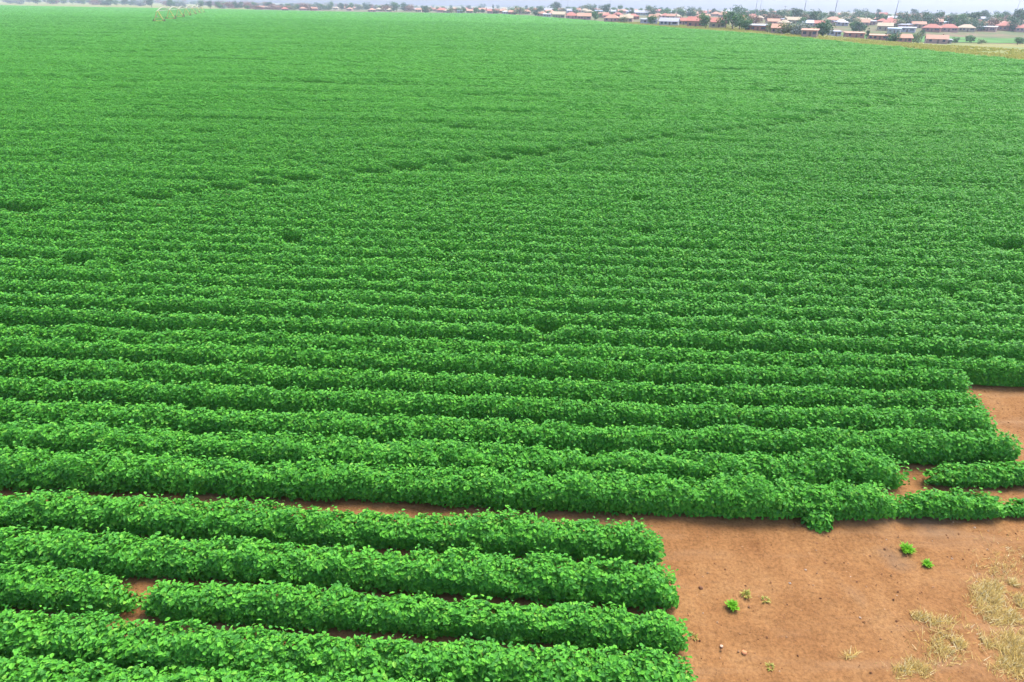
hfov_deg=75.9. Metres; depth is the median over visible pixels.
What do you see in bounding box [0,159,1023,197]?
crop row
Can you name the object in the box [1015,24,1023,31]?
house
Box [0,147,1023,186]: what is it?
crop row
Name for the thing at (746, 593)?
weed
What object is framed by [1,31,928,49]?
crop row
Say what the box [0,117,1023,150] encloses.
crop row
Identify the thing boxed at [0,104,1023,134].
crop row
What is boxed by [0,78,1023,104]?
crop row
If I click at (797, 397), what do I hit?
crop row
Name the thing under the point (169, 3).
leafy tree
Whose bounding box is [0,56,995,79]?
crop row
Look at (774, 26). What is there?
house
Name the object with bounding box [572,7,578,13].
leafy tree
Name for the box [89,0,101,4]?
shrub
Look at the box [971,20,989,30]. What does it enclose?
round tree
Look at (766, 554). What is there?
ground
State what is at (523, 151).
crop row
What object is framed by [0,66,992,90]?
crop row
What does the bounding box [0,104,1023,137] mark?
crop row
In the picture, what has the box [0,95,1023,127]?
crop row
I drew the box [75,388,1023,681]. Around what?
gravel
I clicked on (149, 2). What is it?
round tree
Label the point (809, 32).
house
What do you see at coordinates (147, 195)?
crop row
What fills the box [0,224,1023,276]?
crop row
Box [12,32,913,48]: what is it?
crop row
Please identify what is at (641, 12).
house
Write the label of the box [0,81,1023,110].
crop row
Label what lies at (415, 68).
crop row
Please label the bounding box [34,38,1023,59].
crop row
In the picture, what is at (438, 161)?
crop row
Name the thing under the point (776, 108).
crop row
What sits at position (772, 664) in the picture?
weed
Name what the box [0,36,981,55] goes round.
crop row
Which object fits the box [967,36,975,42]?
leafy tree
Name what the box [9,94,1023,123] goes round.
crop row
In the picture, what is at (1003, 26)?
house
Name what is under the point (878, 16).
round tree
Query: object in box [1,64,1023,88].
crop row
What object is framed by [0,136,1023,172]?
crop row
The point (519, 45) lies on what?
crop row
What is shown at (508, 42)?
crop row
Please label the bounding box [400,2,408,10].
round tree
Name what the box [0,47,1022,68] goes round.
crop row
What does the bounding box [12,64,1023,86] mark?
crop row
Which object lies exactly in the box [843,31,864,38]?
house
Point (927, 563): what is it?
weed
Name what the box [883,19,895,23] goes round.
house
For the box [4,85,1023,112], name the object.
crop row
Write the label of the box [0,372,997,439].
crop row
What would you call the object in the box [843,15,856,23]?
round tree
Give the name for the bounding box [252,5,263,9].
shrub
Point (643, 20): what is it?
house
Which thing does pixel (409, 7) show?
shrub
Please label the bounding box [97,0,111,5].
round tree
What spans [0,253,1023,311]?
crop row
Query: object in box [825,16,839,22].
house
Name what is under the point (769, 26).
shrub
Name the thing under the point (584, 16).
house
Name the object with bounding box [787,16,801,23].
house
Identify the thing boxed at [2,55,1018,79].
crop row
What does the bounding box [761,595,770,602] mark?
weed
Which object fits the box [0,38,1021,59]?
crop row
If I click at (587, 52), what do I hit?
crop row
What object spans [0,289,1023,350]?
crop row
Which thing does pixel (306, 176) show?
crop row
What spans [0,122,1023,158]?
crop row
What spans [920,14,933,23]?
round tree
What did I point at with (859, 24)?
round tree
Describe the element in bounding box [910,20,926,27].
house
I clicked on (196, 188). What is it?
crop row
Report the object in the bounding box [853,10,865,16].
round tree
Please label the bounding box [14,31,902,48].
crop row
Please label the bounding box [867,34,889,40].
house
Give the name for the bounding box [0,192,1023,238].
crop row
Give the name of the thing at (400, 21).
crop row
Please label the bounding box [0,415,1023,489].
crop row
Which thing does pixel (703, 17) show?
leafy tree
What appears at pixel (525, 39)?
crop row
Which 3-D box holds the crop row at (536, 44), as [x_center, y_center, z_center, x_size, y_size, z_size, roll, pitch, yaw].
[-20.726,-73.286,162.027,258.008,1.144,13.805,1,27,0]
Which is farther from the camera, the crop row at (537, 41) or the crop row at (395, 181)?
the crop row at (537, 41)
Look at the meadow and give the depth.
414.16 m
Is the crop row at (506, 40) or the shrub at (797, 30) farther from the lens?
the shrub at (797, 30)
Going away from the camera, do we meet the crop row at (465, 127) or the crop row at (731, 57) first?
the crop row at (465, 127)
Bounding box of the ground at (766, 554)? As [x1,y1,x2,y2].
[0,0,1023,681]
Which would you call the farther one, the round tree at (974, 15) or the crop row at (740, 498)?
the round tree at (974, 15)
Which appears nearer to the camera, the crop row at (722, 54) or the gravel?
the gravel
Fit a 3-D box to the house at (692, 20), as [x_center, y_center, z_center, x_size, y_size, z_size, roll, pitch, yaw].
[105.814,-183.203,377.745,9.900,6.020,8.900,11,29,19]
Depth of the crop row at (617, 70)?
101.47 m
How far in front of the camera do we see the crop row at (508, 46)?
153.54 m
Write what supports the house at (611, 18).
on the ground at (766, 554)
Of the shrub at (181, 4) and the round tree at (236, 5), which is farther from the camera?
the shrub at (181, 4)
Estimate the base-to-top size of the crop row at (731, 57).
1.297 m
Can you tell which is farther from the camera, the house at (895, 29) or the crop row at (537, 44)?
the house at (895, 29)
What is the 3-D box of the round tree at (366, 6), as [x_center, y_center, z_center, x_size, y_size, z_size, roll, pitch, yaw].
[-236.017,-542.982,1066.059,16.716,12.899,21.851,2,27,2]
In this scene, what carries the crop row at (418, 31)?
on the ground at (766, 554)
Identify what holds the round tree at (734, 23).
on the ground at (766, 554)
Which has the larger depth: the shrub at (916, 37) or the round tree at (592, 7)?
the round tree at (592, 7)
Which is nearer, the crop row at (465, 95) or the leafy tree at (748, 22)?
the crop row at (465, 95)
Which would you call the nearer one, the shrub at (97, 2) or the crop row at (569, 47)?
the crop row at (569, 47)
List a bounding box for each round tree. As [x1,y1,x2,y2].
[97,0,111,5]
[144,0,153,6]
[233,0,243,7]
[362,2,370,9]
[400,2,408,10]
[422,6,431,12]
[491,8,499,13]
[531,8,540,15]
[552,1,561,8]
[585,3,596,10]
[600,4,610,11]
[644,5,657,14]
[685,6,694,16]
[729,5,745,14]
[729,12,743,28]
[757,9,767,16]
[774,10,788,19]
[790,7,807,16]
[806,10,819,19]
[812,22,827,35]
[815,19,835,35]
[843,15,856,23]
[851,21,865,31]
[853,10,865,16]
[874,13,883,19]
[885,31,902,41]
[898,12,922,23]
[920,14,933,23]
[922,9,942,23]
[944,14,958,23]
[965,11,981,19]
[969,18,980,25]
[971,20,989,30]
[982,10,991,16]
[984,13,996,20]
[1006,8,1023,21]
[1007,17,1022,30]
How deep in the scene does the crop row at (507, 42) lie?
169.99 m
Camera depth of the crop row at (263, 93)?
67.30 m
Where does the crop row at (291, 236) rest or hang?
on the ground at (766, 554)
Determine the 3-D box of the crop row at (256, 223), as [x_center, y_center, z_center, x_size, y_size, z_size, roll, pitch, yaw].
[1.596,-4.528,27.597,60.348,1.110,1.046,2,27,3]
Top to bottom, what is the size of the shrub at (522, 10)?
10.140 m
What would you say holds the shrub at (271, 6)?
on the ground at (766, 554)
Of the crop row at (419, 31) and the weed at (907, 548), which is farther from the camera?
the crop row at (419, 31)
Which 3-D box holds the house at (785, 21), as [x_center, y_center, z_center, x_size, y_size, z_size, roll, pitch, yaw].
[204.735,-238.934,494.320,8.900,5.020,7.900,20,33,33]
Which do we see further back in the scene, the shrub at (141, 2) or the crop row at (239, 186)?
the shrub at (141, 2)
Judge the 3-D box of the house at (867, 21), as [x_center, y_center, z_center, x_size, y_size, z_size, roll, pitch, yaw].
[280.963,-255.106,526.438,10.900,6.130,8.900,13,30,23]
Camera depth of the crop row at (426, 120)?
53.48 m
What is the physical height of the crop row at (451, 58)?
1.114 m
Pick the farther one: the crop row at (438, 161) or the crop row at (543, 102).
the crop row at (543, 102)
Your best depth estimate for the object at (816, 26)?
296.08 m
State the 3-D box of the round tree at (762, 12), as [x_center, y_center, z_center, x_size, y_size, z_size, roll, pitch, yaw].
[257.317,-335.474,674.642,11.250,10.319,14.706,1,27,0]
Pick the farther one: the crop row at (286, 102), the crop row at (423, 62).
the crop row at (423, 62)
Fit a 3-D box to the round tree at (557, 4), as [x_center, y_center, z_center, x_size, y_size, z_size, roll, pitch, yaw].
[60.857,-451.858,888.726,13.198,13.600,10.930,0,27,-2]
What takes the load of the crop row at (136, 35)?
on the ground at (766, 554)
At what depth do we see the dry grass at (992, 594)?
10.69 m
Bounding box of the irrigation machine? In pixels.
[153,5,204,20]
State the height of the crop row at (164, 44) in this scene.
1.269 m
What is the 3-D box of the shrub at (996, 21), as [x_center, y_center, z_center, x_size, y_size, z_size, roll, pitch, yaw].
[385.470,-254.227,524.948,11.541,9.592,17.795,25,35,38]
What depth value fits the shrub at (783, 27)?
290.89 m
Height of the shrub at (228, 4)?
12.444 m
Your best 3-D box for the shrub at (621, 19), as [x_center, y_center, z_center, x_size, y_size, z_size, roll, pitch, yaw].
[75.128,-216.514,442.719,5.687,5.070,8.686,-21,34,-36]
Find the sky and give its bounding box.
[115,0,1023,14]
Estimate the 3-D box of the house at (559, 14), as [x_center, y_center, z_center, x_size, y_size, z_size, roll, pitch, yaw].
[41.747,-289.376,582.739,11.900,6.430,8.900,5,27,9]
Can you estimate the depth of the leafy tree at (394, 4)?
960.82 m
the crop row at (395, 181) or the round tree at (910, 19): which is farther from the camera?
the round tree at (910, 19)
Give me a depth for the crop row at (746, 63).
118.33 m
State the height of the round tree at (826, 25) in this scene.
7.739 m
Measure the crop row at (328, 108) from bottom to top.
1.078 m
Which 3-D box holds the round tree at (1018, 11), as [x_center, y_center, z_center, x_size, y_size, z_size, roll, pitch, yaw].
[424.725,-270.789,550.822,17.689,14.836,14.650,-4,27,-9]
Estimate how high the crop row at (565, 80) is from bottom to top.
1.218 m
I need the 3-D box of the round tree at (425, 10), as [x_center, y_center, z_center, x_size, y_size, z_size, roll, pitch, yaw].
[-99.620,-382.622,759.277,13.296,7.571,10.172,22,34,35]
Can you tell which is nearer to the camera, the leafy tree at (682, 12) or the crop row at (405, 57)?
the crop row at (405, 57)
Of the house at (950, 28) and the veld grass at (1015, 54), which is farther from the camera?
the house at (950, 28)
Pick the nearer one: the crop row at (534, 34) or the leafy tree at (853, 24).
the crop row at (534, 34)
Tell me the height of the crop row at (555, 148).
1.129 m
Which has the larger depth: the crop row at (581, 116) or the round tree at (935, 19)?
the round tree at (935, 19)
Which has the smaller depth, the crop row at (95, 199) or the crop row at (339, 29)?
the crop row at (95, 199)
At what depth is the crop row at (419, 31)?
230.41 m
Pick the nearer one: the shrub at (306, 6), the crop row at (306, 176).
the crop row at (306, 176)
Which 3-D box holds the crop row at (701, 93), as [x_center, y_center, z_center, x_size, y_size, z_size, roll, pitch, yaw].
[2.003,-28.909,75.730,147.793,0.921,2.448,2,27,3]
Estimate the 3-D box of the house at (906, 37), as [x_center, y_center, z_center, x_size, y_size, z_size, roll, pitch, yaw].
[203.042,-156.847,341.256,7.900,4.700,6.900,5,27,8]
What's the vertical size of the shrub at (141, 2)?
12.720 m
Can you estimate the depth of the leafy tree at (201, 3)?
990.22 m
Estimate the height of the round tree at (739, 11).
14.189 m
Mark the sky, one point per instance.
(889, 6)
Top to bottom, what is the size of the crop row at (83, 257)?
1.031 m
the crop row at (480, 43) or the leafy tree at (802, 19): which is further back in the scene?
the leafy tree at (802, 19)
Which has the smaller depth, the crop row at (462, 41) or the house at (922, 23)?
the crop row at (462, 41)
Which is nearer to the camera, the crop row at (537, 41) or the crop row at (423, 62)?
the crop row at (423, 62)
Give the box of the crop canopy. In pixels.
[0,5,639,24]
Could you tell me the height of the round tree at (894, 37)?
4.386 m
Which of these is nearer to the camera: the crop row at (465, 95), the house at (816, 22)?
the crop row at (465, 95)
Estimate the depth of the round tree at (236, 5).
942.42 m
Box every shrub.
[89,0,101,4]
[136,0,145,5]
[175,0,187,7]
[222,1,236,8]
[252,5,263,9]
[265,3,277,9]
[299,2,309,9]
[353,4,363,9]
[380,4,392,10]
[403,4,414,10]
[513,6,526,14]
[619,16,629,21]
[748,13,764,23]
[765,22,771,32]
[767,13,782,19]
[774,21,792,33]
[784,25,801,33]
[786,21,804,34]
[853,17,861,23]
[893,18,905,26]
[912,31,923,42]
[988,16,1002,25]
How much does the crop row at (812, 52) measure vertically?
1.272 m
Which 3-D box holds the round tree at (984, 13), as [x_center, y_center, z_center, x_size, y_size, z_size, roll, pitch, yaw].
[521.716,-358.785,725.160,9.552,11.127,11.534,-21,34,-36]
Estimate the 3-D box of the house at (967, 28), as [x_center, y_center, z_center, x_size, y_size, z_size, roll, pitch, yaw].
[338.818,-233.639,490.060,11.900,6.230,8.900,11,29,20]
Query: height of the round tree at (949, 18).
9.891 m
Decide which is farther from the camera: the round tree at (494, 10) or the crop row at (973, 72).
the round tree at (494, 10)
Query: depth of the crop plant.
12.75 m
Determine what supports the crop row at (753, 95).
on the ground at (766, 554)
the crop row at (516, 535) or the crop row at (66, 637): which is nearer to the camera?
the crop row at (66, 637)
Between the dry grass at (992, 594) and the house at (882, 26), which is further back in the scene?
the house at (882, 26)
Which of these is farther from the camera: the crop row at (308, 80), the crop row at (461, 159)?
the crop row at (308, 80)
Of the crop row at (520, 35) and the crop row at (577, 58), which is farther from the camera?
the crop row at (520, 35)
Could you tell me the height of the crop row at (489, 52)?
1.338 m
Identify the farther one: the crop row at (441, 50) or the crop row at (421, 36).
the crop row at (421, 36)
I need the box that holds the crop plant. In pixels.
[800,505,833,532]
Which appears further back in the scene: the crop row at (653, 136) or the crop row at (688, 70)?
the crop row at (688, 70)
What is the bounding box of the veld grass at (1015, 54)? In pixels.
[618,22,1023,58]
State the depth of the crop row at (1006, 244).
28.75 m
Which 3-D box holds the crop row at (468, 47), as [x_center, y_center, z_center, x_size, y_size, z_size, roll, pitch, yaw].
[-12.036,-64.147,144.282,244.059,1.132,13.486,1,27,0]
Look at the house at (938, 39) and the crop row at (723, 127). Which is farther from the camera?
the house at (938, 39)
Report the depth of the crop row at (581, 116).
57.86 m
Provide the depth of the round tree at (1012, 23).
498.63 m
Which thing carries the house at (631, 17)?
on the ground at (766, 554)
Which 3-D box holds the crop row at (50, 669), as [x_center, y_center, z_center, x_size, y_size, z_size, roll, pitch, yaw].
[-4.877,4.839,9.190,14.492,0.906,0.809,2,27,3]
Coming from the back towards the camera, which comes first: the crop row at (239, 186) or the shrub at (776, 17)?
the shrub at (776, 17)
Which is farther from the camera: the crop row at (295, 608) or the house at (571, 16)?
the house at (571, 16)
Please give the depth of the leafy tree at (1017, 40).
364.24 m
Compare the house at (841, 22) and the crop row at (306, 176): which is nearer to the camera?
the crop row at (306, 176)
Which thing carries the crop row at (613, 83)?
on the ground at (766, 554)
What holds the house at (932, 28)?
on the ground at (766, 554)
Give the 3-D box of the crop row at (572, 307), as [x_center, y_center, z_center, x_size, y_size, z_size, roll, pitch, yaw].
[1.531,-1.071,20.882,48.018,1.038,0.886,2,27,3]
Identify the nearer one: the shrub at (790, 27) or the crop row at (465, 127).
the crop row at (465, 127)
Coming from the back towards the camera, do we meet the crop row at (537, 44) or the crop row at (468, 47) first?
the crop row at (537, 44)
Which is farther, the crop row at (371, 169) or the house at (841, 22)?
the house at (841, 22)
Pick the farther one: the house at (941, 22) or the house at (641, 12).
the house at (641, 12)
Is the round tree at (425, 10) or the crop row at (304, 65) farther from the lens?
the round tree at (425, 10)
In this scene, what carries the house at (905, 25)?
on the ground at (766, 554)
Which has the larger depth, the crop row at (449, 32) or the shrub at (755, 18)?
the shrub at (755, 18)
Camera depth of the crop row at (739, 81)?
87.97 m
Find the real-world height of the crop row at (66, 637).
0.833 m
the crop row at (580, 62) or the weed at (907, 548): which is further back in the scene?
the crop row at (580, 62)
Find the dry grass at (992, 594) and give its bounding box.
[837,530,1023,681]
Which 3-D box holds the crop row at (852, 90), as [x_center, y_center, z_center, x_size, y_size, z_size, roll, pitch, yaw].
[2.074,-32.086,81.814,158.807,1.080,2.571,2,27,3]
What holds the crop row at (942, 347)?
on the ground at (766, 554)
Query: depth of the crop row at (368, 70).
93.94 m
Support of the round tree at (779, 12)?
on the ground at (766, 554)
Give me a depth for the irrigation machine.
370.72 m
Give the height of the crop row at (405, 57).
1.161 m
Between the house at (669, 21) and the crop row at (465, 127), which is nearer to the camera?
the crop row at (465, 127)
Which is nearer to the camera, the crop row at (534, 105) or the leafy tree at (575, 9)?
the crop row at (534, 105)
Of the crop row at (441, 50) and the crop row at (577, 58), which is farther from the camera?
the crop row at (441, 50)
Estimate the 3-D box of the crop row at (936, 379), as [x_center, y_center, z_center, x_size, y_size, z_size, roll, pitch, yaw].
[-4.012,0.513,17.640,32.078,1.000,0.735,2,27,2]
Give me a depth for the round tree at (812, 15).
519.03 m
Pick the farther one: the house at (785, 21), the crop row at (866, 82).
the house at (785, 21)
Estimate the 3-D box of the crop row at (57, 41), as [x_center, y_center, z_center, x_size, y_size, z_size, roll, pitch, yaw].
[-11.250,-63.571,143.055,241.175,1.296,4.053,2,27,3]
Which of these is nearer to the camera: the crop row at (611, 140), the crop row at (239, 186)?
the crop row at (239, 186)
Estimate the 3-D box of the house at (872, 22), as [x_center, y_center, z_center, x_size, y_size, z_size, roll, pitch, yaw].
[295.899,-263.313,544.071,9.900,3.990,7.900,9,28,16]
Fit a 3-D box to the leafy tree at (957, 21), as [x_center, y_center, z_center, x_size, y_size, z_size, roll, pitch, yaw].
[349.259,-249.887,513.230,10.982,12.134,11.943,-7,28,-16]
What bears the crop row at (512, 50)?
on the ground at (766, 554)
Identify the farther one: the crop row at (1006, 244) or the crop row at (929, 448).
the crop row at (1006, 244)
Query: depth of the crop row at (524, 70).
98.72 m
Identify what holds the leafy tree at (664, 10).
on the ground at (766, 554)
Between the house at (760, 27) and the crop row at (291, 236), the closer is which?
the crop row at (291, 236)
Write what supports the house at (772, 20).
on the ground at (766, 554)
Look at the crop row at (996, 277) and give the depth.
24.76 m
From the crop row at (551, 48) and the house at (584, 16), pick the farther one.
the house at (584, 16)
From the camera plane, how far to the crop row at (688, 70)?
105.21 m
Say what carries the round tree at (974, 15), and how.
on the ground at (766, 554)
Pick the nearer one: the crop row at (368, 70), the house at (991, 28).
the crop row at (368, 70)
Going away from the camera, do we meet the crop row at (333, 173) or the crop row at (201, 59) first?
the crop row at (333, 173)
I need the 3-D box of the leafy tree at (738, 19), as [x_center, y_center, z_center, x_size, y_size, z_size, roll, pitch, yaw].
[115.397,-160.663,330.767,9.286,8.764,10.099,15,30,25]
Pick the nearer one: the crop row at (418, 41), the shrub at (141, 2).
the crop row at (418, 41)
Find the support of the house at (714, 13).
on the ground at (766, 554)
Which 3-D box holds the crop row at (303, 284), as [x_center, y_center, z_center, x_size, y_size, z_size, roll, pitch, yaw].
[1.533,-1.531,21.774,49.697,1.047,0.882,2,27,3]
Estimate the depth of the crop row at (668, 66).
110.38 m
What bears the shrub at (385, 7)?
on the ground at (766, 554)
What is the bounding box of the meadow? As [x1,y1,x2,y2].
[841,33,1019,42]
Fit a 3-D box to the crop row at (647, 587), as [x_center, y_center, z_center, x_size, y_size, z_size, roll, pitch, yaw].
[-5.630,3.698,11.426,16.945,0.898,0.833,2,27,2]
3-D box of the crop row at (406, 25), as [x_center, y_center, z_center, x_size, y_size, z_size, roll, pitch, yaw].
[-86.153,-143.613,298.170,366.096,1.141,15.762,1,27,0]
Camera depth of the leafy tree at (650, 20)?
409.57 m
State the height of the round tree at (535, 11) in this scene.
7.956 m
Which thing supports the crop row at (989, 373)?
on the ground at (766, 554)
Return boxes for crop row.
[0,24,814,38]
[0,28,875,45]
[0,33,915,51]
[0,33,954,52]
[0,35,955,53]
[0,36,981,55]
[0,37,1002,58]
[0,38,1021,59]
[0,38,1022,60]
[0,40,1020,62]
[0,42,1022,63]
[0,43,980,64]
[0,43,1023,64]
[0,44,1021,67]
[0,46,1023,68]
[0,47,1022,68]
[0,48,1022,71]
[0,49,1023,71]
[0,50,1018,72]
[0,51,1023,72]
[0,52,1023,75]
[0,53,1023,75]
[0,54,1023,78]
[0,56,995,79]
[0,56,1023,79]
[0,58,1023,81]
[0,59,1023,83]
[0,62,1022,85]
[0,63,1002,87]
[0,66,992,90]
[0,66,1023,89]
[0,67,1023,92]
[0,70,1021,94]
[0,70,1023,97]
[0,72,1023,98]
[0,75,1023,101]
[0,77,1019,103]
[0,77,1023,101]
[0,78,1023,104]
[0,79,1021,106]
[0,79,1023,106]
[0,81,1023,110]
[0,83,1022,110]
[0,85,1023,114]
[0,87,1023,116]
[0,90,1023,118]
[0,92,1004,119]
[0,92,1023,121]
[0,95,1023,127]
[0,99,1021,127]
[0,100,1023,131]
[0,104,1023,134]
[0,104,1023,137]
[0,108,1023,140]
[0,111,1023,143]
[0,113,1023,146]
[0,117,1023,148]
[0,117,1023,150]
[0,120,1023,152]
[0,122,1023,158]
[0,127,1023,160]
[0,128,1023,164]
[0,133,1023,168]
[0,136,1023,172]
[0,140,1023,176]
[0,144,1023,180]
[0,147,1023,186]
[0,153,1023,192]
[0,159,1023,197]
[0,160,1023,201]
[0,164,1023,206]
[0,171,1023,213]
[0,175,1023,218]
[0,182,1023,225]
[0,189,1023,231]
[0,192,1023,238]
[0,200,1023,252]
[0,209,1023,257]
[0,217,1023,267]
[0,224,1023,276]
[0,232,1023,290]
[0,242,1023,300]
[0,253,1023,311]
[0,261,1023,321]
[0,276,1023,335]
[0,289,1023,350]
[0,301,1023,368]
[0,320,1023,386]
[0,332,972,397]
[0,355,984,416]
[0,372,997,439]
[0,396,1023,465]
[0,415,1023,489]
[0,441,1023,520]
[0,486,665,563]
[0,520,679,612]
[0,558,691,653]
[0,604,698,681]
[0,648,494,681]
[1,24,815,39]
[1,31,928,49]
[1,31,934,51]
[1,34,958,53]
[1,37,996,56]
[1,38,1014,58]
[1,38,1020,59]
[1,44,1023,65]
[1,47,1023,70]
[1,50,1002,71]
[1,51,1004,73]
[1,62,1023,85]
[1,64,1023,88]
[1,67,1023,93]
[1,70,1023,96]
[1,103,1022,130]
[2,24,824,39]
[2,40,1018,61]
[2,47,1023,68]
[2,53,1023,77]
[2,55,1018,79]
[2,57,991,79]
[3,37,1007,57]
[3,42,1023,62]
[4,25,830,39]
[4,41,1023,61]
[4,45,1023,66]
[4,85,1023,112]
[5,25,838,40]
[6,35,976,54]
[6,71,1018,95]
[9,28,882,45]
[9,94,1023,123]
[10,42,1011,62]
[11,26,844,42]
[11,38,1005,58]
[12,27,858,42]
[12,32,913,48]
[12,42,1004,62]
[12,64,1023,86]
[14,18,718,30]
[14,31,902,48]
[14,33,936,51]
[15,30,902,46]
[15,45,1022,66]
[18,15,618,25]
[20,30,878,45]
[27,34,937,52]
[28,55,1021,77]
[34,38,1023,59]
[40,38,920,54]
[48,35,965,53]
[61,35,940,51]
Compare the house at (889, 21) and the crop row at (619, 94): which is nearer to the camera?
the crop row at (619, 94)
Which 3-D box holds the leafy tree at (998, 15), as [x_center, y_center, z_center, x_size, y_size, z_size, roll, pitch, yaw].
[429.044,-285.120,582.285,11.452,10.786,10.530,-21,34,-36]
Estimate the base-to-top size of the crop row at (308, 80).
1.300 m
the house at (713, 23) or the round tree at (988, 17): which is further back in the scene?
the round tree at (988, 17)
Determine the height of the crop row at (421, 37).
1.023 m
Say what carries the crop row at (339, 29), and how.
on the ground at (766, 554)
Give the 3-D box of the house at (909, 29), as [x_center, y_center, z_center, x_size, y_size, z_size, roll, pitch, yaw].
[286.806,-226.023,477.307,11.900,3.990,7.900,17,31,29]
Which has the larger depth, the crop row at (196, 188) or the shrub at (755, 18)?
the shrub at (755, 18)
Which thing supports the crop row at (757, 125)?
on the ground at (766, 554)
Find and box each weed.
[724,599,739,610]
[740,588,751,597]
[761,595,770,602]
[765,661,775,670]
[900,541,917,553]
[920,558,933,567]
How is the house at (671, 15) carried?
on the ground at (766, 554)
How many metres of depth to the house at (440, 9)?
826.94 m
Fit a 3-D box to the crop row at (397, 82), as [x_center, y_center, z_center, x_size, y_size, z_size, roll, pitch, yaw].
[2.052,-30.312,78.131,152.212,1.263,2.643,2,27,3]
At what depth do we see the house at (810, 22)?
501.27 m
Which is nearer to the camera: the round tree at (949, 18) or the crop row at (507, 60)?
the crop row at (507, 60)
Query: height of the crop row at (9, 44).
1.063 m
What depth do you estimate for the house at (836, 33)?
376.09 m
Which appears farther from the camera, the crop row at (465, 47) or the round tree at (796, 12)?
the round tree at (796, 12)
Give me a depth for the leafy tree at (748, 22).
325.66 m
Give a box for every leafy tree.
[166,0,172,6]
[195,0,203,5]
[389,1,399,10]
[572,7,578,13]
[592,11,598,19]
[646,15,657,23]
[660,8,670,13]
[677,9,685,17]
[697,13,710,27]
[716,9,734,27]
[732,12,749,28]
[739,18,752,28]
[797,17,806,27]
[849,22,857,30]
[952,12,967,26]
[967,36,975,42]
[988,13,1004,20]
[1014,37,1023,44]
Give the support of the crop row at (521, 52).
on the ground at (766, 554)
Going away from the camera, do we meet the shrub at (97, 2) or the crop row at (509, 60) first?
the crop row at (509, 60)
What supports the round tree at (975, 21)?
on the ground at (766, 554)
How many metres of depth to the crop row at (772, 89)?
80.98 m
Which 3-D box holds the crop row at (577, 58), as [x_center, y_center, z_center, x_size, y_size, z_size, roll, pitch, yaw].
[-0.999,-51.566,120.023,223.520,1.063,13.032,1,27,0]
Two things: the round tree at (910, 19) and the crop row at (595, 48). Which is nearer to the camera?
the crop row at (595, 48)
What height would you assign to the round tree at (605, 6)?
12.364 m
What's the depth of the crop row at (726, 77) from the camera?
93.88 m
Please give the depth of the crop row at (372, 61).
110.05 m
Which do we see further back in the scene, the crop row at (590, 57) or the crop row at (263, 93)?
the crop row at (590, 57)
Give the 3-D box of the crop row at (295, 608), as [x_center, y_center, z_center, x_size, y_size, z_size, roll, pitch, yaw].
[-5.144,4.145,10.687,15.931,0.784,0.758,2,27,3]
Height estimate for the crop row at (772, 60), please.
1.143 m
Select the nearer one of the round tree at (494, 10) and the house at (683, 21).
the house at (683, 21)
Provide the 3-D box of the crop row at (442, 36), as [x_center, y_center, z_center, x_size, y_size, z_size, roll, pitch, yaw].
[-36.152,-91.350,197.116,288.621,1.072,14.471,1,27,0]
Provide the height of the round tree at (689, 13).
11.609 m
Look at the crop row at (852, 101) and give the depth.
71.82 m
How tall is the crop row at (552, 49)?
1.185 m
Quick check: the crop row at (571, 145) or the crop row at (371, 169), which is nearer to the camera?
the crop row at (371, 169)
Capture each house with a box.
[310,7,317,10]
[436,7,445,11]
[552,11,565,17]
[565,12,576,18]
[576,12,591,19]
[604,13,619,21]
[620,15,633,21]
[638,10,649,14]
[640,18,657,23]
[659,17,679,24]
[666,14,676,17]
[679,18,686,24]
[686,16,704,26]
[709,17,726,27]
[711,11,720,15]
[745,24,767,31]
[765,18,780,23]
[771,23,787,33]
[777,20,790,24]
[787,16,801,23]
[801,28,819,36]
[802,20,813,26]
[813,20,825,26]
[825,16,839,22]
[828,30,842,36]
[834,19,848,25]
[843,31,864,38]
[860,18,870,26]
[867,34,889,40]
[869,20,875,24]
[877,22,893,30]
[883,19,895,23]
[887,27,901,33]
[897,24,912,26]
[897,34,913,42]
[900,27,916,32]
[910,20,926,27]
[921,23,941,31]
[924,34,948,43]
[930,19,943,24]
[941,23,958,31]
[958,23,975,31]
[976,26,998,31]
[995,22,1019,30]
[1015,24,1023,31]
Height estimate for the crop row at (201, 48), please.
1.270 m
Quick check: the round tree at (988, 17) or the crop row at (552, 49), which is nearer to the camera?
the crop row at (552, 49)
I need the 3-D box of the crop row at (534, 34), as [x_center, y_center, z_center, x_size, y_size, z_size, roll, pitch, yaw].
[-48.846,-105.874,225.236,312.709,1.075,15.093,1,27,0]
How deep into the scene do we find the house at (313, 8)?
903.78 m
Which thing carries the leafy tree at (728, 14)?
on the ground at (766, 554)
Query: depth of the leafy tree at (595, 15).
491.70 m
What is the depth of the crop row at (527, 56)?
123.60 m
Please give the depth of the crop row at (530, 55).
128.80 m
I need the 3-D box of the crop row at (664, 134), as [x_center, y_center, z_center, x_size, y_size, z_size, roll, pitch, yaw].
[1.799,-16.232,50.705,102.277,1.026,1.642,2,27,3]
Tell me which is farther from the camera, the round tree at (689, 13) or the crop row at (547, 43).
the round tree at (689, 13)
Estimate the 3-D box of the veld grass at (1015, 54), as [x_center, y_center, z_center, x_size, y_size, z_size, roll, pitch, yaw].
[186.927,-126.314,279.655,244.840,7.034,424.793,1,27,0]
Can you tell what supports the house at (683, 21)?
on the ground at (766, 554)
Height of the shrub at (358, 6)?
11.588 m
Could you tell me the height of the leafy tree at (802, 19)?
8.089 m
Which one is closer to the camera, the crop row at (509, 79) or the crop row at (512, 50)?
the crop row at (509, 79)
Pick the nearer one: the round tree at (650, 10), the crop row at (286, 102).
the crop row at (286, 102)
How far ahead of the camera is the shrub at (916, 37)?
349.80 m
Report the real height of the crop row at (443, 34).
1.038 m

